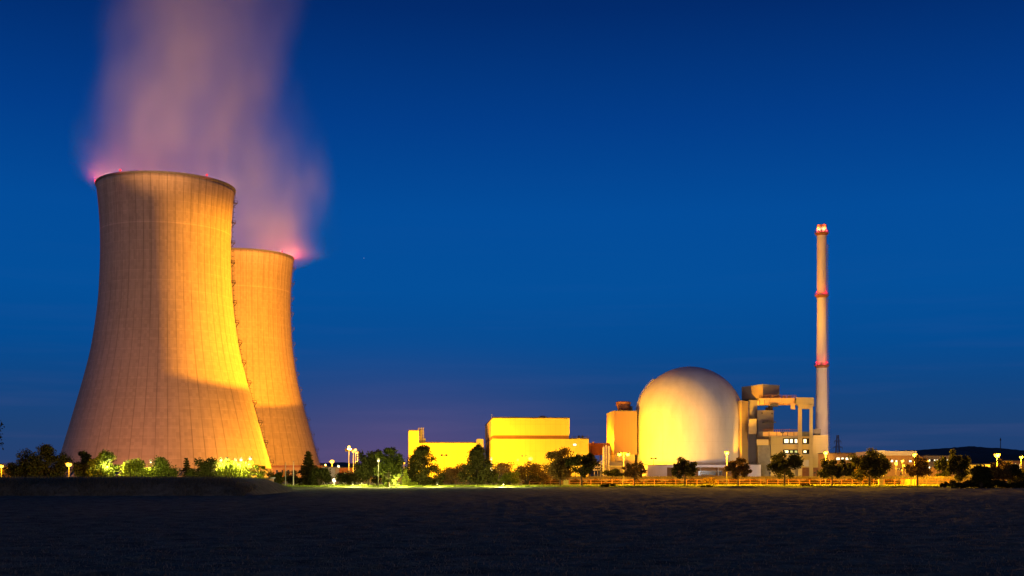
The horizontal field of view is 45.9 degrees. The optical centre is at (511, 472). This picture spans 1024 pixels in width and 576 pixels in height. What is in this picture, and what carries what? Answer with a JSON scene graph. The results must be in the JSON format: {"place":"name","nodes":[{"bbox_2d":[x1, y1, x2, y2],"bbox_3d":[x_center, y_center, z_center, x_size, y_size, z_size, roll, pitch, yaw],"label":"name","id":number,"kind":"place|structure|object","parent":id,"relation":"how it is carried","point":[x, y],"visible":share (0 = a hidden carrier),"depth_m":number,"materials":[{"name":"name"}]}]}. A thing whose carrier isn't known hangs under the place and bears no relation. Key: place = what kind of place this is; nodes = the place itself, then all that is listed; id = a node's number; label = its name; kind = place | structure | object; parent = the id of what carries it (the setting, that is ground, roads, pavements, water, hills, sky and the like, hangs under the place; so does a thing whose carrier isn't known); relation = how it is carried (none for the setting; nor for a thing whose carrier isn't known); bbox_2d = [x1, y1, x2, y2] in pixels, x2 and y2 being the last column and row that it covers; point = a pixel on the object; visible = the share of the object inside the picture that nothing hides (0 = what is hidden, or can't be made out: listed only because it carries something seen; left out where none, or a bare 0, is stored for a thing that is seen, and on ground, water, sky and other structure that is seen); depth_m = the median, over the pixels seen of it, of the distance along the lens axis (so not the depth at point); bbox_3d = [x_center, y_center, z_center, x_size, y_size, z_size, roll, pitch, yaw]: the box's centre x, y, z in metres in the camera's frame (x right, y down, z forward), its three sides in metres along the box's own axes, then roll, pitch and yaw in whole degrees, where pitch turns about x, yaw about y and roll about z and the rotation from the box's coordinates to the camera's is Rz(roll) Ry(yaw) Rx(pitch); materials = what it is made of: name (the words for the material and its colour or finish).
{"place":"outdoors","nodes":[
{"label":"outdoors","id":0,"kind":"place"},
{"bbox_2d":[0,475,297,495],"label":"grass bank","id":1,"kind":"structure","parent":0,"point":[266,486],"depth_m":165.02,"materials":[{"name":"green plant"}]},
{"bbox_2d":[271,465,326,477],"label":"pump house","id":2,"kind":"structure","parent":0,"point":[278,468],"depth_m":500.00,"materials":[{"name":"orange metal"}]},
{"bbox_2d":[322,467,339,483],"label":"pale shed","id":3,"kind":"structure","parent":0,"point":[334,471],"depth_m":330.00,"materials":[{"name":"concrete"}]},
{"bbox_2d":[339,467,371,476],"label":"shed","id":4,"kind":"structure","parent":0,"point":[343,469],"depth_m":620.00,"materials":[{"name":"orange metal"}]},
{"bbox_2d":[408,428,483,477],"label":"yellow hall","id":5,"kind":"structure","parent":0,"point":[456,452],"depth_m":690.93,"materials":[{"name":"concrete"}]},
{"bbox_2d":[5,474,1007,487],"bbox_3d":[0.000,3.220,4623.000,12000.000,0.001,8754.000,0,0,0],"label":"ground","id":6,"kind":"structure","parent":0,"point":[398,479],"depth_m":254.06,"materials":[{"name":"green plant"}]},
{"bbox_2d":[61,169,273,477],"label":"cooling tower","id":7,"kind":"structure","parent":6,"relation":"on","point":[164,376],"depth_m":571.03,"materials":[{"name":"concrete"}]},
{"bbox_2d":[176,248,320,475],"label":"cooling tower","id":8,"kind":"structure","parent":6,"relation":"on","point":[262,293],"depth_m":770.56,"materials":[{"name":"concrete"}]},
{"bbox_2d":[345,448,354,471],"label":"floodlight mast","id":9,"kind":"object","parent":6,"relation":"on","point":[352,450],"visible":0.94,"depth_m":584.79,"materials":[{"name":"metal"}]},
{"bbox_2d":[377,458,379,487],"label":"street lamp","id":10,"kind":"object","parent":6,"relation":"on","point":[378,459],"visible":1,"depth_m":249.97,"materials":[{"name":"metal"}]},
{"bbox_2d":[440,466,466,484],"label":"shrub","id":11,"kind":"object","parent":6,"relation":"on","point":[451,473],"visible":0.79,"depth_m":299.24,"materials":[{"name":"green plant"}]},
{"bbox_2d":[455,462,475,483],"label":"shrub","id":12,"kind":"object","parent":6,"relation":"on","point":[460,465],"visible":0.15,"depth_m":303.84,"materials":[{"name":"green plant"}]},
{"bbox_2d":[488,459,515,478],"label":"shrub","id":13,"kind":"object","parent":6,"relation":"on","point":[503,468],"visible":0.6,"depth_m":311.23,"materials":[{"name":"green plant"}]},
{"bbox_2d":[593,460,602,475],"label":"pipe rack","id":14,"kind":"object","parent":6,"relation":"on","point":[594,470],"visible":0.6,"depth_m":644.89,"materials":[{"name":"metal"}]},
{"bbox_2d":[589,443,609,476],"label":"pipe bridge","id":15,"kind":"structure","parent":6,"relation":"on","point":[595,448],"depth_m":666.94,"materials":[{"name":"metal"}]},
{"bbox_2d":[602,447,604,475],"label":"silo","id":16,"kind":"object","parent":6,"relation":"on","point":[603,460],"visible":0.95,"depth_m":639.41,"materials":[{"name":"metal"}]},
{"bbox_2d":[605,445,606,475],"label":"silo","id":17,"kind":"object","parent":6,"relation":"on","point":[605,458],"visible":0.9,"depth_m":640.50,"materials":[{"name":"metal"}]},
{"bbox_2d":[608,443,609,470],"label":"silo","id":18,"kind":"object","parent":6,"relation":"on","point":[609,457],"visible":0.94,"depth_m":641.50,"materials":[{"name":"metal"}]},
{"bbox_2d":[602,468,622,476],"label":"shrub","id":19,"kind":"object","parent":6,"relation":"on","point":[615,472],"visible":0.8,"depth_m":558.56,"materials":[{"name":"green plant"}]},
{"bbox_2d":[592,401,636,476],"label":"reactor annex","id":20,"kind":"object","parent":6,"relation":"on","point":[622,429],"visible":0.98,"depth_m":651.60,"materials":[{"name":"concrete"}]},
{"bbox_2d":[610,462,624,472],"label":"equipment shed","id":21,"kind":"structure","parent":6,"relation":"on","point":[616,465],"depth_m":636.00,"materials":[{"name":"metal"}]},
{"bbox_2d":[635,365,740,476],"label":"reactor dome","id":22,"kind":"structure","parent":6,"relation":"on","point":[690,414],"depth_m":637.69,"materials":[{"name":"concrete"}]},
{"bbox_2d":[737,400,747,475],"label":"tower","id":23,"kind":"structure","parent":6,"relation":"on","point":[743,426],"depth_m":643.04,"materials":[{"name":"concrete"}]},
{"bbox_2d":[747,400,775,476],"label":"lock tower","id":24,"kind":"structure","parent":6,"relation":"on","point":[759,421],"depth_m":648.26,"materials":[{"name":"concrete"}]},
{"bbox_2d":[757,395,813,476],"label":"gantry crane","id":25,"kind":"object","parent":6,"relation":"on","point":[801,403],"visible":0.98,"depth_m":636.38,"materials":[{"name":"beige concrete"}]},
{"bbox_2d":[741,384,779,400],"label":"hoist house","id":26,"kind":"structure","parent":25,"relation":"on","point":[753,392],"depth_m":652.84,"materials":[{"name":"concrete"}]},
{"bbox_2d":[813,429,827,475],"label":"windowless block","id":27,"kind":"structure","parent":6,"relation":"on","point":[820,443],"depth_m":642.00,"materials":[{"name":"concrete"}]},
{"bbox_2d":[814,223,829,434],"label":"tall chimney","id":28,"kind":"object","parent":6,"relation":"on","point":[822,366],"visible":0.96,"depth_m":669.69,"materials":[{"name":"concrete"}]},
{"bbox_2d":[818,453,855,477],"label":"long office","id":29,"kind":"structure","parent":6,"relation":"on","point":[837,457],"depth_m":600.00,"materials":[{"name":"beige concrete"}]},
{"bbox_2d":[833,435,842,452],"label":"transmission pylon","id":30,"kind":"object","parent":6,"relation":"on","point":[837,440],"visible":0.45,"depth_m":1149.59,"materials":[{"name":"metal"}]},
{"bbox_2d":[842,462,856,476],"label":"round tree","id":31,"kind":"object","parent":6,"relation":"on","point":[849,473],"visible":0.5,"depth_m":418.69,"materials":[{"name":"green plant"}]},
{"bbox_2d":[916,455,955,476],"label":"beige office","id":32,"kind":"structure","parent":6,"relation":"on","point":[932,458],"depth_m":640.00,"materials":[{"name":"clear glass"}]},
{"bbox_2d":[933,456,950,476],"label":"round tree","id":33,"kind":"object","parent":6,"relation":"on","point":[939,464],"visible":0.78,"depth_m":469.20,"materials":[{"name":"green plant"}]},
{"bbox_2d":[0,487,1023,575],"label":"field","id":34,"kind":"structure","parent":0,"point":[744,497],"depth_m":66.04,"materials":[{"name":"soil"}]},
{"bbox_2d":[0,422,4,449],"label":"round tree","id":35,"kind":"object","parent":34,"relation":"on","point":[1,424],"visible":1,"depth_m":152.83,"materials":[{"name":"green plant"}]},
{"bbox_2d":[4,443,73,477],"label":"round tree","id":36,"kind":"object","parent":34,"relation":"on","point":[33,465],"visible":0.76,"depth_m":247.61,"materials":[{"name":"green plant"}]},
{"bbox_2d":[72,450,91,476],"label":"round tree","id":37,"kind":"object","parent":34,"relation":"on","point":[81,467],"visible":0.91,"depth_m":244.87,"materials":[{"name":"green plant"}]},
{"bbox_2d":[86,449,121,476],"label":"round tree","id":38,"kind":"object","parent":34,"relation":"on","point":[99,467],"visible":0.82,"depth_m":238.95,"materials":[{"name":"green plant"}]},
{"bbox_2d":[117,458,158,476],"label":"shrub","id":39,"kind":"object","parent":34,"relation":"on","point":[135,467],"visible":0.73,"depth_m":236.02,"materials":[{"name":"green plant"}]},
{"bbox_2d":[150,455,179,477],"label":"shrub","id":40,"kind":"object","parent":34,"relation":"on","point":[163,469],"visible":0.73,"depth_m":240.86,"materials":[{"name":"green plant"}]},
{"bbox_2d":[181,458,191,476],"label":"conifer tree","id":41,"kind":"object","parent":34,"relation":"on","point":[187,468],"visible":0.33,"depth_m":243.77,"materials":[{"name":"green plant"}]},
{"bbox_2d":[191,457,219,476],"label":"shrub","id":42,"kind":"object","parent":34,"relation":"on","point":[207,467],"visible":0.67,"depth_m":235.09,"materials":[{"name":"green plant"}]},
{"bbox_2d":[214,457,254,477],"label":"shrub","id":43,"kind":"object","parent":34,"relation":"on","point":[233,468],"visible":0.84,"depth_m":236.91,"materials":[{"name":"green plant"}]},
{"bbox_2d":[251,464,265,478],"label":"shrub","id":44,"kind":"object","parent":34,"relation":"on","point":[260,474],"visible":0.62,"depth_m":239.83,"materials":[{"name":"green plant"}]},
{"bbox_2d":[373,447,405,486],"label":"round tree","id":45,"kind":"object","parent":34,"relation":"on","point":[390,469],"visible":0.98,"depth_m":257.14,"materials":[{"name":"green plant"}]},
{"bbox_2d":[600,484,615,486],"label":"shrub","id":46,"kind":"object","parent":34,"relation":"on","point":[604,485],"visible":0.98,"depth_m":255.02,"materials":[{"name":"green plant"}]},
{"bbox_2d":[939,481,951,486],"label":"shrub","id":47,"kind":"object","parent":34,"relation":"on","point":[945,484],"visible":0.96,"depth_m":257.71,"materials":[{"name":"green plant"}]},
{"bbox_2d":[968,464,993,487],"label":"shrub","id":48,"kind":"object","parent":34,"relation":"on","point":[982,475],"visible":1,"depth_m":238.89,"materials":[{"name":"green plant"}]},
{"bbox_2d":[949,479,1023,487],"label":"hedge","id":49,"kind":"object","parent":34,"relation":"on","point":[1018,483],"visible":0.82,"depth_m":243.12,"materials":[{"name":"green plant"}]},
{"bbox_2d":[0,0,1023,466],"label":"sky","id":50,"kind":"structure","parent":0,"point":[484,210],"materials":[{"name":"blue"}]},
{"bbox_2d":[5,446,1023,473],"bbox_3d":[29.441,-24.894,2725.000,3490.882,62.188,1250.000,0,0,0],"label":"hills","id":51,"kind":"structure","parent":0,"point":[981,455],"depth_m":2471.26,"materials":[{"name":"green plant"}]},
{"bbox_2d":[485,416,588,476],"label":"turbine hall","id":52,"kind":"structure","parent":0,"point":[513,439],"depth_m":656.32,"materials":[{"name":"concrete"}]},
{"bbox_2d":[281,484,996,486],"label":"grass verge","id":53,"kind":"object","parent":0,"point":[620,485],"depth_m":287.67,"materials":[{"name":"green plant"}]},
{"bbox_2d":[0,462,10,476],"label":"shrub","id":54,"kind":"object","parent":53,"relation":"on","point":[3,472],"visible":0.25,"depth_m":267.53,"materials":[{"name":"green plant"}]},
{"bbox_2d":[251,477,274,481],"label":"wall","id":55,"kind":"structure","parent":53,"relation":"on","point":[271,478],"depth_m":261.80,"materials":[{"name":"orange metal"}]},
{"bbox_2d":[266,472,288,483],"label":"shrub","id":56,"kind":"object","parent":53,"relation":"on","point":[279,478],"visible":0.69,"depth_m":279.13,"materials":[{"name":"green plant"}]},
{"bbox_2d":[282,462,285,485],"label":"flagpole","id":57,"kind":"object","parent":53,"relation":"on","point":[284,472],"visible":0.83,"depth_m":271.94,"materials":[{"name":"metal"}]},
{"bbox_2d":[284,470,298,484],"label":"shrub","id":58,"kind":"object","parent":53,"relation":"on","point":[289,480],"visible":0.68,"depth_m":282.97,"materials":[{"name":"green plant"}]},
{"bbox_2d":[291,451,318,485],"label":"conifer tree","id":59,"kind":"object","parent":53,"relation":"on","point":[307,465],"visible":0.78,"depth_m":275.34,"materials":[{"name":"green plant"}]},
{"bbox_2d":[308,465,332,485],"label":"shrub","id":60,"kind":"object","parent":53,"relation":"on","point":[319,475],"visible":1,"depth_m":271.36,"materials":[{"name":"green plant"}]},
{"bbox_2d":[333,471,366,484],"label":"shrub","id":61,"kind":"object","parent":53,"relation":"on","point":[346,478],"visible":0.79,"depth_m":288.02,"materials":[{"name":"green plant"}]},
{"bbox_2d":[353,450,378,485],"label":"round tree","id":62,"kind":"object","parent":53,"relation":"on","point":[366,467],"visible":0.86,"depth_m":270.49,"materials":[{"name":"green plant"}]},
{"bbox_2d":[371,449,383,484],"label":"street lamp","id":63,"kind":"object","parent":53,"relation":"on","point":[375,479],"visible":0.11,"depth_m":284.32,"materials":[{"name":"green metal"}]},
{"bbox_2d":[400,469,410,485],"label":"conifer tree","id":64,"kind":"object","parent":53,"relation":"on","point":[405,479],"visible":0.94,"depth_m":263.78,"materials":[{"name":"green plant"}]},
{"bbox_2d":[403,481,417,486],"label":"shrub","id":65,"kind":"object","parent":53,"relation":"on","point":[411,483],"visible":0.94,"depth_m":263.27,"materials":[{"name":"green plant"}]},
{"bbox_2d":[400,445,448,485],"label":"pine tree","id":66,"kind":"object","parent":53,"relation":"on","point":[418,472],"visible":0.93,"depth_m":270.72,"materials":[{"name":"green plant"}]},
{"bbox_2d":[456,443,497,485],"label":"pine tree","id":67,"kind":"object","parent":53,"relation":"on","point":[477,461],"visible":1,"depth_m":270.78,"materials":[{"name":"green plant"}]},
{"bbox_2d":[490,473,498,484],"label":"shrub","id":68,"kind":"object","parent":53,"relation":"on","point":[496,478],"visible":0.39,"depth_m":285.45,"materials":[{"name":"green plant"}]},
{"bbox_2d":[497,471,521,484],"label":"shrub","id":69,"kind":"object","parent":53,"relation":"on","point":[507,479],"visible":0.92,"depth_m":282.71,"materials":[{"name":"green plant"}]},
{"bbox_2d":[513,460,540,484],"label":"shrub","id":70,"kind":"object","parent":53,"relation":"on","point":[526,471],"visible":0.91,"depth_m":291.27,"materials":[{"name":"green plant"}]},
{"bbox_2d":[522,479,558,484],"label":"hedge","id":71,"kind":"object","parent":53,"relation":"on","point":[553,481],"visible":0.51,"depth_m":297.78,"materials":[{"name":"green plant"}]},
{"bbox_2d":[532,464,552,484],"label":"shrub","id":72,"kind":"object","parent":53,"relation":"on","point":[543,477],"visible":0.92,"depth_m":290.82,"materials":[{"name":"green plant"}]},
{"bbox_2d":[543,446,574,484],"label":"round tree","id":73,"kind":"object","parent":53,"relation":"on","point":[558,469],"visible":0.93,"depth_m":270.28,"materials":[{"name":"green plant"}]},
{"bbox_2d":[564,452,599,485],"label":"round tree","id":74,"kind":"object","parent":53,"relation":"on","point":[589,461],"visible":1,"depth_m":268.13,"materials":[{"name":"green plant"}]},
{"bbox_2d":[617,452,629,483],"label":"street lamp","id":75,"kind":"object","parent":53,"relation":"on","point":[620,453],"visible":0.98,"depth_m":289.87,"materials":[{"name":"metal"}]},
{"bbox_2d":[621,461,647,484],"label":"round tree","id":76,"kind":"object","parent":53,"relation":"on","point":[631,471],"visible":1,"depth_m":271.56,"materials":[{"name":"green plant"}]},
{"bbox_2d":[569,480,763,484],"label":"perimeter fence","id":77,"kind":"object","parent":53,"relation":"on","point":[654,482],"visible":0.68,"depth_m":295.98,"materials":[{"name":"brown wood"}]},
{"bbox_2d":[570,478,764,484],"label":"hedge","id":78,"kind":"object","parent":53,"relation":"on","point":[657,480],"visible":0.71,"depth_m":297.89,"materials":[{"name":"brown plant"}]},
{"bbox_2d":[670,457,697,485],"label":"round tree","id":79,"kind":"object","parent":53,"relation":"on","point":[684,467],"visible":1,"depth_m":271.69,"materials":[{"name":"green plant"}]},
{"bbox_2d":[703,477,716,484],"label":"shrub","id":80,"kind":"object","parent":53,"relation":"on","point":[710,480],"visible":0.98,"depth_m":289.71,"materials":[{"name":"orange plant"}]},
{"bbox_2d":[725,451,728,484],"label":"street lamp","id":81,"kind":"object","parent":53,"relation":"on","point":[726,452],"visible":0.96,"depth_m":284.92,"materials":[{"name":"metal"}]},
{"bbox_2d":[722,457,752,485],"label":"round tree","id":82,"kind":"object","parent":53,"relation":"on","point":[745,470],"visible":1,"depth_m":270.75,"materials":[{"name":"green plant"}]},
{"bbox_2d":[766,451,803,484],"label":"round tree","id":83,"kind":"object","parent":53,"relation":"on","point":[780,464],"visible":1,"depth_m":270.67,"materials":[{"name":"green plant"}]},
{"bbox_2d":[816,457,848,484],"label":"round tree","id":84,"kind":"object","parent":53,"relation":"on","point":[830,468],"visible":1,"depth_m":271.38,"materials":[{"name":"green plant"}]},
{"bbox_2d":[766,478,899,484],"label":"fence","id":85,"kind":"object","parent":53,"relation":"on","point":[807,480],"visible":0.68,"depth_m":297.92,"materials":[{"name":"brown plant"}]},
{"bbox_2d":[767,480,948,484],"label":"perimeter fence","id":86,"kind":"object","parent":53,"relation":"on","point":[852,482],"visible":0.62,"depth_m":295.98,"materials":[{"name":"brown wood"}]},
{"bbox_2d":[846,446,891,485],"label":"round tree","id":87,"kind":"object","parent":53,"relation":"on","point":[872,463],"visible":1,"depth_m":271.38,"materials":[{"name":"green plant"}]},
{"bbox_2d":[878,479,883,485],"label":"utility cabinet","id":88,"kind":"object","parent":53,"relation":"on","point":[880,481],"visible":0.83,"depth_m":282.96,"materials":[{"name":"yellow metal"}]},
{"bbox_2d":[900,477,915,484],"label":"barrier gate","id":89,"kind":"structure","parent":53,"relation":"on","point":[909,481],"depth_m":291.90,"materials":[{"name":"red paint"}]},
{"bbox_2d":[903,455,932,485],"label":"round tree","id":90,"kind":"object","parent":53,"relation":"on","point":[919,468],"visible":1,"depth_m":271.06,"materials":[{"name":"green plant"}]},
{"bbox_2d":[945,449,970,482],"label":"round tree","id":91,"kind":"object","parent":53,"relation":"on","point":[956,467],"visible":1,"depth_m":271.55,"materials":[{"name":"green plant"}]},
{"bbox_2d":[989,459,1012,480],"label":"round tree","id":92,"kind":"object","parent":53,"relation":"on","point":[999,473],"visible":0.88,"depth_m":260.69,"materials":[{"name":"green plant"}]},
{"bbox_2d":[1001,461,1023,482],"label":"round tree","id":93,"kind":"object","parent":53,"relation":"on","point":[1016,471],"visible":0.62,"depth_m":264.81,"materials":[{"name":"green plant"}]},
{"bbox_2d":[642,465,731,476],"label":"front building","id":94,"kind":"structure","parent":0,"point":[703,470],"depth_m":604.60,"materials":[{"name":"concrete"}]},
{"bbox_2d":[702,471,715,474],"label":"window","id":95,"kind":"structure","parent":94,"relation":"in","point":[703,472],"depth_m":604.56,"materials":[{"name":"grey glass"}]},
{"bbox_2d":[498,477,1000,484],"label":"embankment","id":96,"kind":"structure","parent":0,"point":[760,478],"depth_m":311.50,"materials":[{"name":"plant"}]},
{"bbox_2d":[520,475,992,483],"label":"bank grass","id":97,"kind":"structure","parent":96,"relation":"on","point":[768,477],"depth_m":312.89,"materials":[{"name":"plant"}]},
{"bbox_2d":[769,432,808,476],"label":"office block","id":98,"kind":"structure","parent":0,"point":[787,444],"depth_m":646.00,"materials":[{"name":"concrete"}]},
{"bbox_2d":[783,438,797,444],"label":"window","id":99,"kind":"structure","parent":98,"relation":"in","point":[786,441],"depth_m":645.91,"materials":[{"name":"white glass"}]},
{"bbox_2d":[783,450,797,453],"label":"window","id":100,"kind":"structure","parent":98,"relation":"in","point":[788,451],"depth_m":645.91,"materials":[{"name":"white glass"}]},
{"bbox_2d":[802,438,808,444],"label":"window","id":101,"kind":"structure","parent":98,"relation":"in","point":[805,441],"depth_m":645.91,"materials":[{"name":"white glass"}]},
{"bbox_2d":[856,451,916,476],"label":"service hall","id":102,"kind":"structure","parent":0,"point":[898,457],"depth_m":540.00,"materials":[{"name":"beige concrete"}]},
{"bbox_2d":[930,466,953,476],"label":"orange shed","id":103,"kind":"structure","parent":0,"point":[933,470],"depth_m":524.19,"materials":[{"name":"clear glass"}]},
{"bbox_2d":[966,464,989,476],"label":"yellow shed","id":104,"kind":"structure","parent":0,"point":[973,465],"depth_m":520.00,"materials":[{"name":"yellow"}]},
{"bbox_2d":[997,460,1023,480],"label":"end building","id":105,"kind":"structure","parent":0,"point":[1020,463],"depth_m":430.00,"materials":[{"name":"beige concrete"}]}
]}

